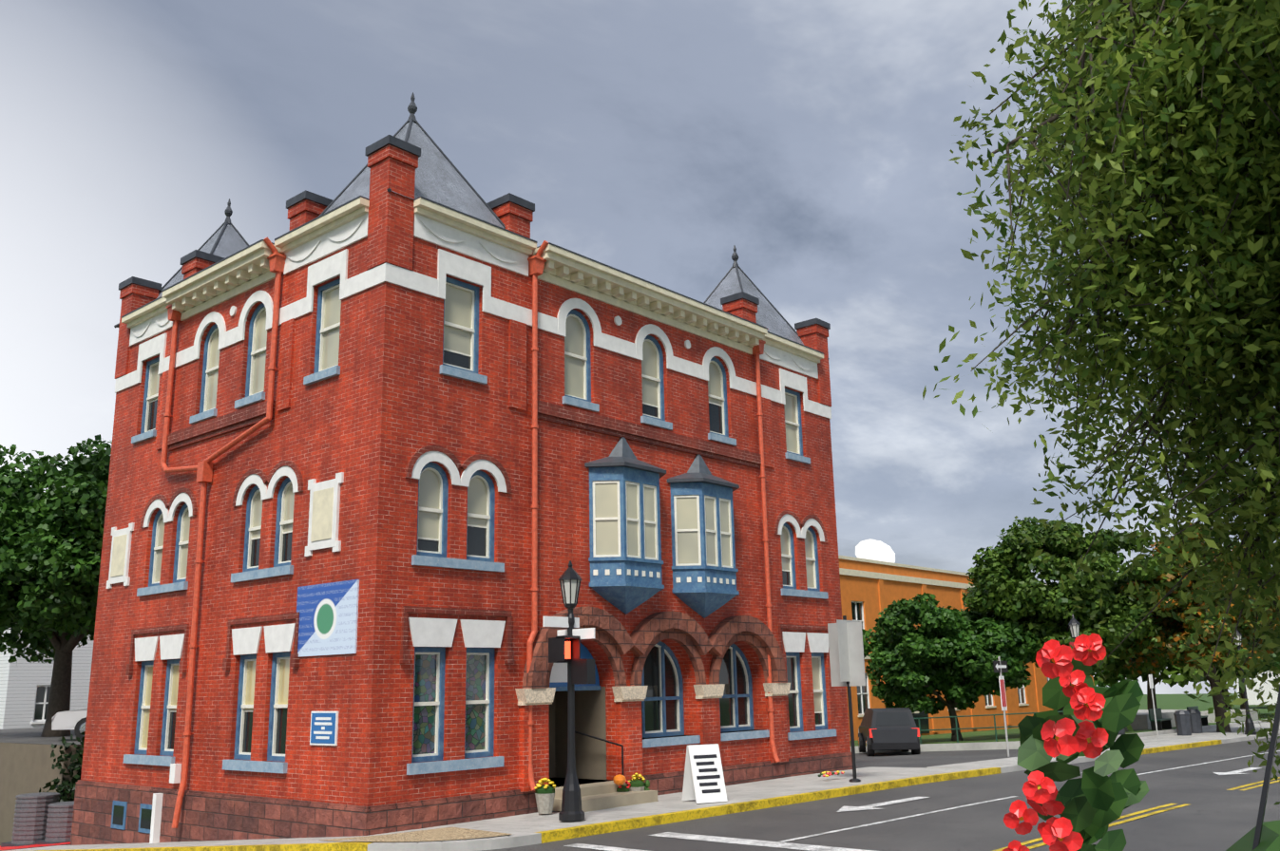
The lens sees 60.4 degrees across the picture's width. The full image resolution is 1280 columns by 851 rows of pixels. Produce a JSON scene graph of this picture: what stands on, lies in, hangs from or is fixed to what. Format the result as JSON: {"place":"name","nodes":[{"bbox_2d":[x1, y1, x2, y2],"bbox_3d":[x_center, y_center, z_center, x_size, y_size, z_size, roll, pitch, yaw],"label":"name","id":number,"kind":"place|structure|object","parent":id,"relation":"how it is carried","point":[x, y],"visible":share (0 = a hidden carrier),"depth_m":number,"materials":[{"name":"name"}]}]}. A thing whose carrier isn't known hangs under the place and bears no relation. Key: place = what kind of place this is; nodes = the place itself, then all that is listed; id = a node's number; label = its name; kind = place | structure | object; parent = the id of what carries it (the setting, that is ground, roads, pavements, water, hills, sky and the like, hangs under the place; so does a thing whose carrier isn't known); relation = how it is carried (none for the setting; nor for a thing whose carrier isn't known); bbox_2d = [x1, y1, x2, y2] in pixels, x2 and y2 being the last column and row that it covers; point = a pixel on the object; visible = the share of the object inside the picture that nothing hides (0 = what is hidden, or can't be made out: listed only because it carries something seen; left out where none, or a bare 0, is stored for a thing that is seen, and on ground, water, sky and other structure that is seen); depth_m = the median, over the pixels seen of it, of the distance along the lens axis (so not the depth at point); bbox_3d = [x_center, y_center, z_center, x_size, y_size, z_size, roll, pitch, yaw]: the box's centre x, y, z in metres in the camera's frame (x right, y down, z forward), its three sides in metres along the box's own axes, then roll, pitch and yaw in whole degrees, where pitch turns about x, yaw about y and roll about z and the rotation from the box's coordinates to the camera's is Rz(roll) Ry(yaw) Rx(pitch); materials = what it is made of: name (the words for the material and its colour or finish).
{"place":"outdoors","nodes":[
{"label":"outdoors","id":0,"kind":"place"},
{"bbox_2d":[0,434,112,737],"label":"tree","id":1,"kind":"object","parent":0,"point":[52,535],"depth_m":33.26,"materials":[{"name":"green plant"}]},
{"bbox_2d":[0,0,1279,694],"label":"sky","id":2,"kind":"structure","parent":0,"point":[650,141],"materials":[{"name":"grey"}]},
{"bbox_2d":[0,722,1279,850],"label":"sidewalk","id":3,"kind":"structure","parent":0,"point":[516,831],"depth_m":18.98,"materials":[{"name":"concrete"}]},
{"bbox_2d":[0,841,70,850],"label":"mulch bed","id":4,"kind":"object","parent":3,"relation":"on","point":[17,848],"visible":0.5,"depth_m":24.21,"materials":[{"name":"brown soil"}]},
{"bbox_2d":[543,560,595,821],"bbox_3d":[-1.098,4.246,17.875,0.819,4.130,0.731,-3,-13,7],"label":"street lamp","id":5,"kind":"object","parent":3,"relation":"on","point":[563,646],"visible":1,"depth_m":17.88,"materials":[{"name":"black metal"}]},
{"bbox_2d":[534,770,844,814],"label":"potted flowers","id":6,"kind":"object","parent":3,"relation":"on","point":[544,794],"visible":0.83,"depth_m":19.07,"materials":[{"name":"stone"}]},
{"bbox_2d":[681,744,727,803],"bbox_3d":[1.158,6.335,20.056,0.620,0.986,0.619,5,-15,-23],"label":"sandwich board sign","id":7,"kind":"object","parent":3,"relation":"on","point":[703,781],"visible":1,"depth_m":19.95,"materials":[{"name":"white plastic"}]},
{"bbox_2d":[827,615,865,782],"bbox_3d":[4.495,5.814,23.535,0.654,3.450,0.620,-1,-13,-2],"label":"sign pole","id":8,"kind":"object","parent":3,"relation":"on","point":[847,660],"visible":1,"depth_m":23.61,"materials":[{"name":"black metal"}]},
{"bbox_2d":[1068,614,1080,648],"bbox_3d":[13.725,7.996,34.450,0.420,4.130,0.760,-12,-17,40],"label":"street lamp","id":9,"kind":"object","parent":3,"relation":"on","point":[1074,623],"visible":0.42,"depth_m":34.84,"materials":[{"name":"metal"}]},
{"bbox_2d":[1111,523,1279,732],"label":"tree","id":10,"kind":"object","parent":3,"relation":"on","point":[1170,633],"depth_m":45.58,"materials":[{"name":"green plant"}]},
{"bbox_2d":[1231,630,1256,735],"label":"street lamp","id":11,"kind":"object","parent":3,"relation":"on","point":[1249,724],"visible":0.62,"depth_m":42.86,"materials":[{"name":"black metal"}]},
{"bbox_2d":[481,736,1279,850],"bbox_3d":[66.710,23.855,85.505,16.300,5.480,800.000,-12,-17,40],"label":"street","id":12,"kind":"structure","parent":0,"point":[1214,815],"depth_m":17.75,"materials":[{"name":"grey asphalt"}]},
{"bbox_2d":[563,750,1279,850],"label":"road markings","id":13,"kind":"object","parent":12,"relation":"on","point":[782,845],"visible":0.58,"depth_m":16.30,"materials":[{"name":"white paint"}]},
{"bbox_2d":[855,749,1017,768],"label":"parking lot","id":14,"kind":"structure","parent":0,"point":[924,759],"depth_m":35.08,"materials":[{"name":"grey asphalt"}]},
{"bbox_2d":[858,707,920,756],"bbox_3d":[9.243,11.440,41.206,1.874,1.680,4.522,-2,-13,5],"label":"parked suv","id":15,"kind":"object","parent":14,"relation":"on","point":[894,729],"visible":0.94,"depth_m":39.28,"materials":[{"name":"paint"}]},
{"bbox_2d":[839,568,1092,733],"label":"building trim","id":16,"kind":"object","parent":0,"point":[923,582],"visible":0.21,"depth_m":67.43,"materials":[{"name":"beige paint"}]},
{"bbox_2d":[849,709,1274,753],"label":"sidewalk","id":17,"kind":"structure","parent":0,"point":[985,740],"depth_m":49.92,"materials":[{"name":"concrete"}]},
{"bbox_2d":[861,592,1041,741],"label":"magnolia tree","id":18,"kind":"object","parent":17,"relation":"on","point":[945,644],"depth_m":45.16,"materials":[{"name":"green plant"}]},
{"bbox_2d":[913,656,1208,757],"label":"street furniture","id":19,"kind":"object","parent":17,"relation":"on","point":[1190,720],"visible":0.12,"depth_m":42.83,"materials":[{"name":"black metal"}]},
{"bbox_2d":[961,516,1179,715],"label":"tree","id":20,"kind":"object","parent":17,"relation":"on","point":[1002,590],"depth_m":45.59,"materials":[{"name":"green plant"}]},
{"bbox_2d":[1127,539,1279,709],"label":"tree foliage","id":21,"kind":"object","parent":17,"relation":"on","point":[1144,678],"depth_m":66.83,"materials":[{"name":"green plant"}]},
{"bbox_2d":[922,0,1279,804],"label":"tree","id":22,"kind":"object","parent":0,"point":[1221,171],"depth_m":6.43,"materials":[{"name":"green plant"}]},
{"bbox_2d":[1002,633,1279,850],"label":"hanging flower basket","id":23,"kind":"object","parent":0,"point":[1092,804],"visible":1,"depth_m":1.45,"materials":[{"name":"flower petals"},{"name":"leaf"},{"name":"black iron"}]},
{"bbox_2d":[1138,693,1276,716],"bbox_3d":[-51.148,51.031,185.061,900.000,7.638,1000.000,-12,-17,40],"label":"terrain","id":24,"kind":"structure","parent":0,"point":[1183,701],"depth_m":222.92,"materials":[{"name":"green plant"}]},
{"bbox_2d":[0,792,74,847],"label":"ac condenser units","id":25,"kind":"object","parent":24,"relation":"on","point":[42,818],"visible":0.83,"depth_m":25.23,"materials":[{"name":"grey metal"}]},
{"bbox_2d":[0,727,83,845],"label":"wall","id":26,"kind":"structure","parent":24,"relation":"on","point":[27,763],"depth_m":29.47,"materials":[{"name":"concrete"}]},
{"bbox_2d":[51,707,87,740],"bbox_3d":[-14.439,8.322,31.943,4.622,1.449,1.824,5,-15,-24],"label":"white car","id":27,"kind":"object","parent":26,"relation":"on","point":[75,720],"visible":0.19,"depth_m":30.43,"materials":[{"name":"paint"}]},
{"bbox_2d":[0,628,93,729],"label":"white house","id":28,"kind":"structure","parent":24,"relation":"on","point":[25,687],"depth_m":46.62,"materials":[{"name":"white wood"}]},
{"bbox_2d":[38,731,85,802],"bbox_3d":[-12.190,9.596,29.611,1.709,2.872,7.659,-12,-17,40],"label":"hedge","id":29,"kind":"object","parent":24,"relation":"on","point":[68,787],"visible":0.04,"depth_m":27.43,"materials":[{"name":"green plant"}]},
{"bbox_2d":[70,92,852,845],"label":"museum building","id":30,"kind":"structure","parent":24,"relation":"on","point":[409,423],"depth_m":21.23,"materials":[{"name":"brick"}]},
{"bbox_2d":[838,554,1094,741],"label":"orange building","id":31,"kind":"structure","parent":24,"relation":"on","point":[859,599],"depth_m":67.64,"materials":[{"name":"paint"}]},
{"bbox_2d":[855,538,895,563],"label":"dome","id":32,"kind":"structure","parent":31,"relation":"on","point":[873,550],"depth_m":72.45,"materials":[{"name":"metal"}]},
{"bbox_2d":[1093,658,1129,687],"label":"tree row foliage","id":33,"kind":"object","parent":24,"relation":"on","point":[1098,683],"depth_m":121.11,"materials":[{"name":"green plant"}]},
{"bbox_2d":[1098,567,1207,709],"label":"tree","id":34,"kind":"object","parent":24,"relation":"on","point":[1112,673],"depth_m":63.23,"materials":[{"name":"green plant"}]},
{"bbox_2d":[1198,665,1272,682],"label":"tree row foliage","id":35,"kind":"object","parent":24,"relation":"on","point":[1252,674],"depth_m":85.44,"materials":[{"name":"green plant"}]},
{"bbox_2d":[1236,670,1279,705],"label":"building","id":36,"kind":"structure","parent":24,"relation":"on","point":[1267,688],"depth_m":157.48,"materials":[{"name":"white paint"}]},
{"bbox_2d":[1238,657,1279,709],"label":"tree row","id":37,"kind":"object","parent":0,"point":[1242,706],"depth_m":100.73,"materials":[{"name":"plant"}]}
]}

